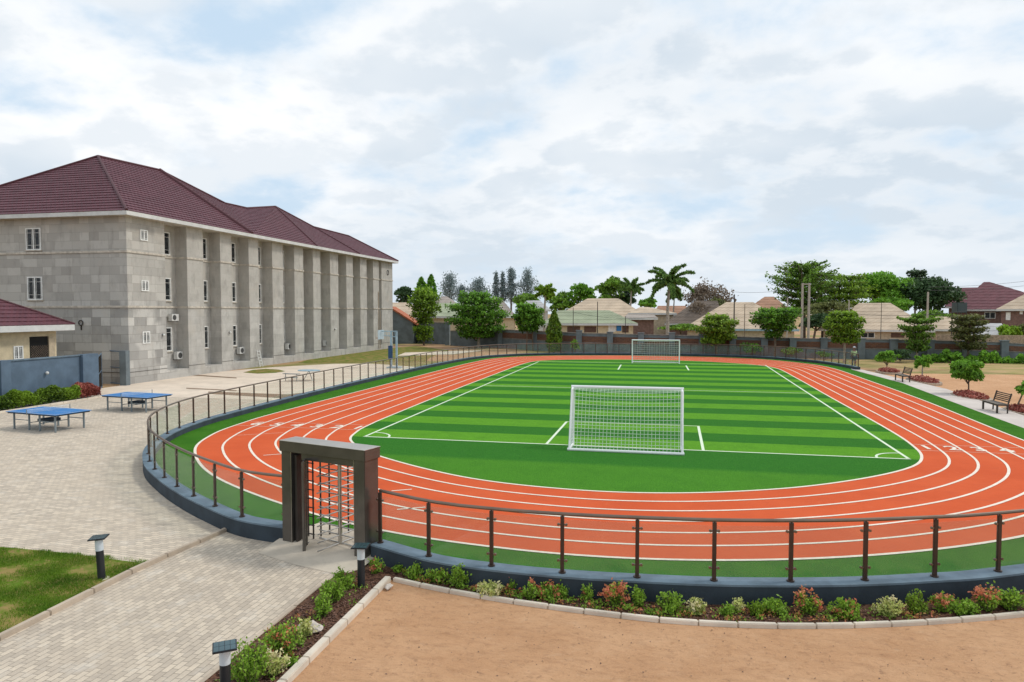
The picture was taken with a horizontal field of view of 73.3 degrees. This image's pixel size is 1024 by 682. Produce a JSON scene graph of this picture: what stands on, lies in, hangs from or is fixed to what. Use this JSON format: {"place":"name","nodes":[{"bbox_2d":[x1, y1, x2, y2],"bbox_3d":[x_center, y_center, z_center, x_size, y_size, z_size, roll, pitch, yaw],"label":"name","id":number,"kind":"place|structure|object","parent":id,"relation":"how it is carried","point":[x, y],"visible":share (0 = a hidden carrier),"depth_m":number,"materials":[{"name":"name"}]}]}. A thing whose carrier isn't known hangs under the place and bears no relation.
{"place":"outdoors","nodes":[
{"label":"outdoors","id":0,"kind":"place"},
{"bbox_2d":[0,299,74,359],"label":"annex house","id":1,"kind":"structure","parent":0,"point":[26,332],"depth_m":40.15,"materials":[{"name":"red tile"}]},
{"bbox_2d":[0,546,147,632],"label":"lawn","id":2,"kind":"structure","parent":0,"point":[88,568],"depth_m":12.86,"materials":[{"name":"plant"}]},
{"bbox_2d":[87,534,109,579],"bbox_3d":[-7.653,4.038,12.796,0.290,0.824,0.290,-3,3,-13],"label":"solar bollard","id":3,"kind":"object","parent":2,"relation":"on","point":[99,551],"visible":0.99,"depth_m":12.75,"materials":[{"name":"metal"}]},
{"bbox_2d":[0,513,218,562],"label":"court edge paving","id":4,"kind":"structure","parent":0,"point":[134,541],"depth_m":15.29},
{"bbox_2d":[0,395,271,528],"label":"court paving","id":5,"kind":"structure","parent":0,"point":[93,469],"depth_m":22.80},
{"bbox_2d":[0,384,80,409],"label":"hedge","id":6,"kind":"object","parent":5,"relation":"on","point":[13,399],"visible":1,"depth_m":36.13,"materials":[{"name":"green plant"}]},
{"bbox_2d":[6,404,90,432],"bbox_3d":[-19.629,3.241,29.203,3.000,0.930,1.884,1,3,21],"label":"ping pong table","id":7,"kind":"object","parent":5,"relation":"on","point":[54,413],"visible":1,"depth_m":28.94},
{"bbox_2d":[0,353,98,408],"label":"blue wall","id":8,"kind":"structure","parent":5,"relation":"on","point":[32,375],"depth_m":37.75,"materials":[{"name":"paint"}]},
{"bbox_2d":[74,382,101,397],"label":"red hedge","id":9,"kind":"object","parent":5,"relation":"on","point":[88,389],"visible":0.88,"depth_m":39.23,"materials":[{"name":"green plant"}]},
{"bbox_2d":[101,390,172,412],"bbox_3d":[-18.901,2.998,34.718,3.000,0.930,1.884,1,3,19],"label":"ping pong table","id":10,"kind":"object","parent":5,"relation":"on","point":[138,397],"visible":1,"depth_m":34.43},
{"bbox_2d":[0,532,333,681],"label":"paved path","id":11,"kind":"structure","parent":0,"point":[173,618],"depth_m":11.14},
{"bbox_2d":[258,523,372,572],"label":"paved threshold slab","id":12,"kind":"structure","parent":11,"relation":"on","point":[332,559],"depth_m":14.01,"materials":[{"name":"grey concrete"}]},
{"bbox_2d":[279,436,380,557],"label":"turnstile gate","id":13,"kind":"structure","parent":12,"relation":"on","point":[298,454],"depth_m":14.14,"materials":[{"name":"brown metal"}]},
{"bbox_2d":[429,303,513,330],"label":"hip roof house","id":14,"kind":"structure","parent":0,"point":[508,321],"depth_m":108.96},
{"bbox_2d":[0,314,1023,528],"bbox_3d":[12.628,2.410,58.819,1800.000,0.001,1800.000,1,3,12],"label":"ground","id":15,"kind":"structure","parent":0,"point":[496,351],"depth_m":70.51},
{"bbox_2d":[0,528,226,640],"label":"kerb","id":16,"kind":"structure","parent":15,"relation":"on","point":[66,603],"depth_m":12.33,"materials":[{"name":"concrete"}]},
{"bbox_2d":[0,155,398,383],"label":"stone building","id":17,"kind":"structure","parent":15,"relation":"on","point":[113,254],"depth_m":52.54,"materials":[{"name":"grey stone"}]},
{"bbox_2d":[25,228,41,250],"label":"window","id":18,"kind":"structure","parent":17,"relation":"in","point":[33,235],"depth_m":47.76,"materials":[{"name":"white glass"}]},
{"bbox_2d":[26,277,43,300],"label":"window","id":19,"kind":"structure","parent":17,"relation":"in","point":[34,284],"depth_m":47.92,"materials":[{"name":"white glass"}]},
{"bbox_2d":[99,364,413,399],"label":"court slab","id":20,"kind":"structure","parent":15,"relation":"on","point":[176,387],"depth_m":47.83,"materials":[{"name":"concrete"}]},
{"bbox_2d":[119,350,129,385],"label":"gate pier","id":21,"kind":"structure","parent":20,"relation":"on","point":[124,361],"depth_m":45.89,"materials":[{"name":"grey paint"}]},
{"bbox_2d":[378,330,401,368],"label":"basketball stand","id":22,"kind":"object","parent":20,"relation":"on","point":[381,335],"visible":0.93,"depth_m":59.78,"materials":[{"name":"blue paint"}]},
{"bbox_2d":[199,584,321,681],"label":"kerb","id":23,"kind":"structure","parent":15,"relation":"on","point":[260,633],"depth_m":10.92,"materials":[{"name":"concrete"}]},
{"bbox_2d":[299,346,446,362],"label":"grass verge","id":24,"kind":"object","parent":15,"relation":"on","point":[374,355],"depth_m":73.28,"materials":[{"name":"plant"}]},
{"bbox_2d":[393,307,418,343],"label":"gable shed","id":25,"kind":"structure","parent":15,"relation":"on","point":[403,323],"depth_m":104.04,"materials":[{"name":"grey paint"}]},
{"bbox_2d":[406,284,442,344],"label":"tree","id":26,"kind":"object","parent":15,"relation":"on","point":[427,305],"visible":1,"depth_m":98.11,"materials":[{"name":"green plant"}]},
{"bbox_2d":[437,270,462,302],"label":"feathery tree","id":27,"kind":"object","parent":15,"relation":"on","point":[450,291],"visible":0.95,"depth_m":153.96,"materials":[{"name":"grey plant"}]},
{"bbox_2d":[444,290,510,347],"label":"umbrella tree","id":28,"kind":"object","parent":15,"relation":"on","point":[475,316],"visible":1,"depth_m":90.31,"materials":[{"name":"green plant"}]},
{"bbox_2d":[142,353,859,541],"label":"plinth wall","id":29,"kind":"structure","parent":15,"relation":"on","point":[220,516],"depth_m":19.85,"materials":[{"name":"paint"}]},
{"bbox_2d":[146,343,858,524],"bbox_3d":[1.464,1.902,49.435,33.393,1.083,62.713,2,3,39],"label":"glass railing","id":30,"kind":"object","parent":29,"relation":"on","point":[150,432],"visible":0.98,"depth_m":27.07,"materials":[{"name":"brown metal"}]},
{"bbox_2d":[502,266,519,309],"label":"feathery tree","id":31,"kind":"object","parent":15,"relation":"on","point":[511,286],"visible":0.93,"depth_m":154.25,"materials":[{"name":"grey plant"}]},
{"bbox_2d":[511,301,545,350],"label":"umbrella tree","id":32,"kind":"object","parent":15,"relation":"on","point":[527,316],"visible":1,"depth_m":85.09,"materials":[{"name":"green plant"}]},
{"bbox_2d":[515,267,541,298],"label":"feathery tree","id":33,"kind":"object","parent":15,"relation":"on","point":[527,283],"visible":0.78,"depth_m":154.13,"materials":[{"name":"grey plant"}]},
{"bbox_2d":[534,283,556,330],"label":"palm tree","id":34,"kind":"object","parent":15,"relation":"on","point":[547,291],"visible":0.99,"depth_m":111.38,"materials":[{"name":"green plant"}]},
{"bbox_2d":[545,310,562,352],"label":"cypress tree","id":35,"kind":"object","parent":15,"relation":"on","point":[553,331],"visible":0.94,"depth_m":80.57,"materials":[{"name":"green plant"}]},
{"bbox_2d":[546,289,574,311],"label":"broad tree","id":36,"kind":"object","parent":15,"relation":"on","point":[558,301],"visible":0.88,"depth_m":140.45,"materials":[{"name":"green plant"}]},
{"bbox_2d":[566,282,596,304],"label":"broad tree","id":37,"kind":"object","parent":15,"relation":"on","point":[582,291],"visible":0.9,"depth_m":138.81,"materials":[{"name":"green plant"}]},
{"bbox_2d":[156,355,1023,576],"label":"verge turf","id":38,"kind":"structure","parent":15,"relation":"on","point":[978,556],"depth_m":13.94,"materials":[{"name":"green plant"}]},
{"bbox_2d":[568,298,634,323],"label":"hip roof house","id":39,"kind":"structure","parent":15,"relation":"on","point":[619,307],"depth_m":120.19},
{"bbox_2d":[594,275,624,297],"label":"broad tree","id":40,"kind":"object","parent":15,"relation":"on","point":[607,288],"visible":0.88,"depth_m":134.66,"materials":[{"name":"green plant"}]},
{"bbox_2d":[618,277,644,305],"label":"palm tree","id":41,"kind":"object","parent":15,"relation":"on","point":[632,287],"visible":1,"depth_m":124.20,"materials":[{"name":"green plant"}]},
{"bbox_2d":[352,359,919,491],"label":"pitch turf","id":42,"kind":"structure","parent":15,"relation":"on","point":[762,415],"depth_m":27.39,"materials":[{"name":"green plant"}]},
{"bbox_2d":[567,385,683,454],"bbox_3d":[3.956,2.710,23.936,3.940,2.175,1.124,1,3,12],"label":"football goal","id":43,"kind":"object","parent":42,"relation":"on","point":[604,388],"visible":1,"depth_m":23.91,"materials":[{"name":"paint"}]},
{"bbox_2d":[363,362,909,458],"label":"pitch lines","id":44,"kind":"object","parent":42,"relation":"on","point":[698,427],"visible":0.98,"depth_m":26.49,"materials":[{"name":"paint"}]},
{"bbox_2d":[632,339,679,363],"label":"football goal","id":45,"kind":"object","parent":42,"relation":"on","point":[645,340],"visible":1,"depth_m":63.54,"materials":[{"name":"paint"}]},
{"bbox_2d":[628,307,676,334],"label":"hip roof house","id":46,"kind":"structure","parent":15,"relation":"on","point":[660,321],"depth_m":112.35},
{"bbox_2d":[645,263,695,334],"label":"palm tree","id":47,"kind":"object","parent":15,"relation":"on","point":[671,281],"visible":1,"depth_m":87.26,"materials":[{"name":"green plant"}]},
{"bbox_2d":[665,301,718,334],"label":"hip roof house","id":48,"kind":"structure","parent":15,"relation":"on","point":[686,317],"depth_m":110.11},
{"bbox_2d":[678,276,738,306],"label":"bare tree","id":49,"kind":"object","parent":15,"relation":"on","point":[700,293],"visible":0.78,"depth_m":118.01,"materials":[{"name":"grey plant"}]},
{"bbox_2d":[695,312,739,353],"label":"umbrella tree","id":50,"kind":"object","parent":15,"relation":"on","point":[714,328],"visible":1,"depth_m":73.10,"materials":[{"name":"green plant"}]},
{"bbox_2d":[416,322,1023,359],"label":"perimeter wall","id":51,"kind":"structure","parent":15,"relation":"on","point":[865,348],"depth_m":76.15,"materials":[{"name":"grey paint"}]},
{"bbox_2d":[748,304,802,356],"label":"umbrella tree","id":52,"kind":"object","parent":15,"relation":"on","point":[774,319],"visible":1,"depth_m":71.00,"materials":[{"name":"green plant"}]},
{"bbox_2d":[765,259,845,337],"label":"layered tree","id":53,"kind":"object","parent":15,"relation":"on","point":[797,274],"visible":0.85,"depth_m":104.19,"materials":[{"name":"green plant"}]},
{"bbox_2d":[798,312,828,337],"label":"broad tree","id":54,"kind":"object","parent":15,"relation":"on","point":[817,321],"visible":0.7,"depth_m":96.05,"materials":[{"name":"green plant"}]},
{"bbox_2d":[796,300,853,337],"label":"broad tree","id":55,"kind":"object","parent":15,"relation":"on","point":[821,307],"visible":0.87,"depth_m":98.52,"materials":[{"name":"green plant"}]},
{"bbox_2d":[821,310,865,362],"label":"umbrella tree","id":56,"kind":"object","parent":15,"relation":"on","point":[840,327],"visible":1,"depth_m":65.15,"materials":[{"name":"green plant"}]},
{"bbox_2d":[812,273,877,307],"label":"layered tree","id":57,"kind":"object","parent":15,"relation":"on","point":[851,289],"visible":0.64,"depth_m":107.48,"materials":[{"name":"green plant"}]},
{"bbox_2d":[818,303,934,339],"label":"hip roof house","id":58,"kind":"structure","parent":15,"relation":"on","point":[875,325],"depth_m":96.57,"materials":[{"name":"beige"}]},
{"bbox_2d":[853,271,919,300],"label":"broad tree","id":59,"kind":"object","parent":15,"relation":"on","point":[888,284],"visible":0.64,"depth_m":114.86,"materials":[{"name":"green plant"}]},
{"bbox_2d":[874,350,901,367],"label":"sapling","id":60,"kind":"object","parent":15,"relation":"on","point":[886,355],"visible":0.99,"depth_m":57.13,"materials":[{"name":"green plant"}]},
{"bbox_2d":[867,296,914,311],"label":"broad tree","id":61,"kind":"object","parent":15,"relation":"on","point":[902,303],"visible":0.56,"depth_m":110.61,"materials":[{"name":"green plant"}]},
{"bbox_2d":[894,274,967,311],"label":"broad tree","id":62,"kind":"object","parent":15,"relation":"on","point":[942,292],"visible":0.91,"depth_m":111.84,"materials":[{"name":"green plant"}]},
{"bbox_2d":[851,369,1023,427],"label":"walkway","id":63,"kind":"structure","parent":15,"relation":"on","point":[1014,418],"depth_m":36.80,"materials":[{"name":"concrete"}]},
{"bbox_2d":[982,390,1011,413],"bbox_3d":[23.370,2.911,33.181,0.654,0.960,1.520,1,3,12],"label":"park bench","id":64,"kind":"object","parent":63,"relation":"on","point":[996,403],"visible":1,"depth_m":33.05,"materials":[{"name":"brown wood"}]},
{"bbox_2d":[859,359,1023,373],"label":"sandy ground","id":65,"kind":"structure","parent":15,"relation":"on","point":[1018,368],"depth_m":62.65,"materials":[{"name":"sand"}]},
{"bbox_2d":[896,313,942,355],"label":"umbrella tree","id":66,"kind":"object","parent":65,"relation":"on","point":[917,334],"visible":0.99,"depth_m":67.05,"materials":[{"name":"green plant"}]},
{"bbox_2d":[948,313,992,355],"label":"umbrella tree","id":67,"kind":"object","parent":65,"relation":"on","point":[966,330],"visible":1,"depth_m":66.44,"materials":[{"name":"green plant"}]},
{"bbox_2d":[921,348,1023,363],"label":"overgrown hedge","id":68,"kind":"object","parent":65,"relation":"on","point":[984,355],"visible":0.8,"depth_m":65.54,"materials":[{"name":"green plant"}]},
{"bbox_2d":[929,317,962,339],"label":"hip roof house","id":69,"kind":"structure","parent":15,"relation":"on","point":[943,326],"depth_m":98.89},
{"bbox_2d":[936,335,1023,343],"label":"brick wall","id":70,"kind":"structure","parent":15,"relation":"on","point":[1013,338],"depth_m":71.34,"materials":[{"name":"brick"}]},
{"bbox_2d":[958,282,1023,326],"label":"hip roof house","id":71,"kind":"structure","parent":15,"relation":"on","point":[983,299],"depth_m":115.88,"materials":[{"name":"red tile"}]},
{"bbox_2d":[0,0,1023,314],"label":"sky","id":72,"kind":"structure","parent":0,"point":[569,142],"materials":[{"name":"white"}]},
{"bbox_2d":[544,310,637,333],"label":"hip roof house","id":73,"kind":"structure","parent":0,"point":[586,323],"depth_m":94.74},
{"bbox_2d":[196,355,1023,558],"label":"running track","id":74,"kind":"structure","parent":0,"point":[963,464],"depth_m":18.07,"materials":[{"name":"rubber"}]},
{"bbox_2d":[194,355,1023,560],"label":"lane lines","id":75,"kind":"object","parent":74,"relation":"on","point":[916,448],"visible":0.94,"depth_m":18.23,"materials":[{"name":"paint"}]},
{"bbox_2d":[205,563,1023,681],"bbox_3d":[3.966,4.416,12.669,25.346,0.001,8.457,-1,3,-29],"label":"mulch bed","id":76,"kind":"object","parent":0,"point":[378,577],"visible":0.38,"depth_m":11.35,"materials":[{"name":"brown soil"}]},
{"bbox_2d":[212,639,236,681],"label":"solar bollard","id":77,"kind":"object","parent":76,"relation":"on","point":[223,649],"visible":1,"depth_m":8.72,"materials":[{"name":"metal"}]},
{"bbox_2d":[231,636,274,681],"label":"shrub","id":78,"kind":"object","parent":76,"relation":"on","point":[251,666],"visible":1,"depth_m":9.11,"materials":[{"name":"green plant"}]},
{"bbox_2d":[260,647,290,676],"bbox_3d":[-3.269,4.390,9.412,0.415,0.393,0.361,2,3,40],"label":"shrub","id":79,"kind":"object","parent":76,"relation":"on","point":[277,665],"visible":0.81,"depth_m":9.39,"materials":[{"name":"beige plant"}]},
{"bbox_2d":[262,617,302,655],"bbox_3d":[-3.333,4.269,9.976,0.560,0.578,0.558,-1,3,-26],"label":"shrub","id":80,"kind":"object","parent":76,"relation":"on","point":[276,640],"visible":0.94,"depth_m":9.85,"materials":[{"name":"green plant"}]},
{"bbox_2d":[312,589,332,617],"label":"shrub","id":81,"kind":"object","parent":76,"relation":"on","point":[323,605],"visible":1,"depth_m":11.19,"materials":[{"name":"green plant"}]},
{"bbox_2d":[318,577,346,601],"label":"shrub","id":82,"kind":"object","parent":76,"relation":"on","point":[336,592],"visible":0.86,"depth_m":11.75,"materials":[{"name":"green plant"}]},
{"bbox_2d":[332,566,356,589],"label":"shrub","id":83,"kind":"object","parent":76,"relation":"on","point":[348,580],"visible":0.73,"depth_m":12.25,"materials":[{"name":"green plant"}]},
{"bbox_2d":[351,542,370,587],"bbox_3d":[-2.714,4.066,12.386,0.290,0.805,0.290,0,3,4],"label":"solar bollard","id":84,"kind":"object","parent":76,"relation":"on","point":[361,548],"visible":0.94,"depth_m":12.33,"materials":[{"name":"metal"}]},
{"bbox_2d":[442,562,471,586],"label":"shrub","id":85,"kind":"object","parent":76,"relation":"on","point":[458,577],"visible":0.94,"depth_m":12.39,"materials":[{"name":"green plant"}]},
{"bbox_2d":[476,579,504,596],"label":"shrub","id":86,"kind":"object","parent":76,"relation":"on","point":[490,589],"visible":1,"depth_m":12.01,"materials":[{"name":"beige plant"}]},
{"bbox_2d":[536,579,561,599],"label":"shrub","id":87,"kind":"object","parent":76,"relation":"on","point":[549,589],"visible":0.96,"depth_m":11.89,"materials":[{"name":"green plant"}]},
{"bbox_2d":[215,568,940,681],"bbox_3d":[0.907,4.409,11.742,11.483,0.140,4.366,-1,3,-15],"label":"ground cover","id":88,"kind":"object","parent":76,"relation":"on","point":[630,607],"visible":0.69,"depth_m":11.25,"materials":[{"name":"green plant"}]},
{"bbox_2d":[598,577,631,605],"bbox_3d":[1.740,4.236,11.649,0.572,0.495,0.479,1,3,12],"label":"shrub","id":89,"kind":"object","parent":76,"relation":"on","point":[612,593],"visible":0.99,"depth_m":11.55,"materials":[{"name":"orange plant"}]},
{"bbox_2d":[655,589,685,613],"bbox_3d":[2.619,4.287,11.381,0.474,0.422,0.424,-1,3,-20],"label":"shrub","id":90,"kind":"object","parent":76,"relation":"on","point":[671,602],"visible":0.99,"depth_m":11.37,"materials":[{"name":"green plant"}]},
{"bbox_2d":[684,597,711,615],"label":"shrub","id":91,"kind":"object","parent":76,"relation":"on","point":[697,605],"visible":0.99,"depth_m":11.23,"materials":[{"name":"beige plant"}]},
{"bbox_2d":[759,594,792,614],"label":"shrub","id":92,"kind":"object","parent":76,"relation":"on","point":[773,605],"visible":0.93,"depth_m":11.29,"materials":[{"name":"green plant"}]},
{"bbox_2d":[792,585,823,615],"bbox_3d":[4.864,4.263,11.306,0.481,0.485,0.397,1,3,12],"label":"shrub","id":93,"kind":"object","parent":76,"relation":"on","point":[813,605],"visible":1,"depth_m":11.25,"materials":[{"name":"green plant"}]},
{"bbox_2d":[827,596,860,619],"bbox_3d":[5.412,4.327,11.212,0.539,0.359,0.508,1,3,26],"label":"shrub","id":94,"kind":"object","parent":76,"relation":"on","point":[848,607],"visible":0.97,"depth_m":11.15,"materials":[{"name":"green plant"}]},
{"bbox_2d":[871,595,906,617],"bbox_3d":[6.123,4.316,11.198,0.437,0.379,0.414,-1,3,-30],"label":"shrub","id":95,"kind":"object","parent":76,"relation":"on","point":[886,606],"visible":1,"depth_m":11.19,"materials":[{"name":"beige plant"}]},
{"bbox_2d":[905,588,929,614],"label":"shrub","id":96,"kind":"object","parent":76,"relation":"on","point":[914,603],"visible":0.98,"depth_m":11.27,"materials":[{"name":"green plant"}]},
{"bbox_2d":[929,590,954,612],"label":"shrub","id":97,"kind":"object","parent":76,"relation":"on","point":[941,602],"visible":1,"depth_m":11.35,"materials":[{"name":"green plant"}]},
{"bbox_2d":[946,597,980,615],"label":"shrub","id":98,"kind":"object","parent":76,"relation":"on","point":[966,607],"visible":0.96,"depth_m":11.25,"materials":[{"name":"green plant"}]},
{"bbox_2d":[968,580,1007,612],"bbox_3d":[7.913,4.231,11.407,0.451,0.533,0.502,-1,3,-28],"label":"shrub","id":99,"kind":"object","parent":76,"relation":"on","point":[987,600],"visible":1,"depth_m":11.38,"materials":[{"name":"green plant"}]},
{"bbox_2d":[996,587,1023,610],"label":"shrub","id":100,"kind":"object","parent":76,"relation":"on","point":[1014,601],"visible":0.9,"depth_m":11.42,"materials":[{"name":"green plant"}]},
{"bbox_2d":[626,314,657,333],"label":"hip roof house","id":101,"kind":"structure","parent":0,"point":[645,322],"depth_m":104.49,"materials":[{"name":"brick"}]},
{"bbox_2d":[292,579,1023,681],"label":"sand yard","id":102,"kind":"structure","parent":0,"point":[441,626],"depth_m":10.16,"materials":[{"name":"brown sand"}]},
{"bbox_2d":[277,576,390,681],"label":"kerb","id":103,"kind":"structure","parent":102,"relation":"on","point":[296,669],"depth_m":10.46,"materials":[{"name":"grey concrete"}]},
{"bbox_2d":[371,539,1023,605],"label":"plinth wall","id":104,"kind":"structure","parent":102,"relation":"on","point":[827,590],"depth_m":11.88,"materials":[{"name":"paint"}]},
{"bbox_2d":[376,489,1023,582],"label":"glass railing","id":105,"kind":"object","parent":104,"relation":"on","point":[865,530],"visible":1,"depth_m":11.94,"materials":[{"name":"brown metal"}]},
{"bbox_2d":[393,577,1023,628],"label":"kerb","id":106,"kind":"structure","parent":102,"relation":"on","point":[840,625],"depth_m":11.05,"materials":[{"name":"concrete"}]},
{"bbox_2d":[687,302,798,337],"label":"hip roof house","id":107,"kind":"structure","parent":0,"point":[727,308],"depth_m":98.76,"materials":[{"name":"beige paint"}]},
{"bbox_2d":[885,373,1023,407],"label":"sand ground","id":108,"kind":"structure","parent":0,"point":[989,385],"depth_m":46.61,"materials":[{"name":"beige sand"}]},
{"bbox_2d":[949,358,984,388],"bbox_3d":[26.499,2.106,40.240,1.827,2.244,1.802,1,3,12],"label":"sapling","id":109,"kind":"object","parent":108,"relation":"on","point":[967,369],"visible":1,"depth_m":39.74,"materials":[{"name":"green plant"}]},
{"bbox_2d":[950,389,992,400],"bbox_3d":[26.004,3.019,39.041,1.660,0.537,3.588,1,3,12],"label":"flower bed","id":110,"kind":"object","parent":108,"relation":"on","point":[971,394],"visible":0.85,"depth_m":38.47,"materials":[{"name":"plant"}]},
{"bbox_2d":[996,295,1023,325],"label":"hip roof house","id":111,"kind":"structure","parent":0,"point":[1012,312],"depth_m":101.36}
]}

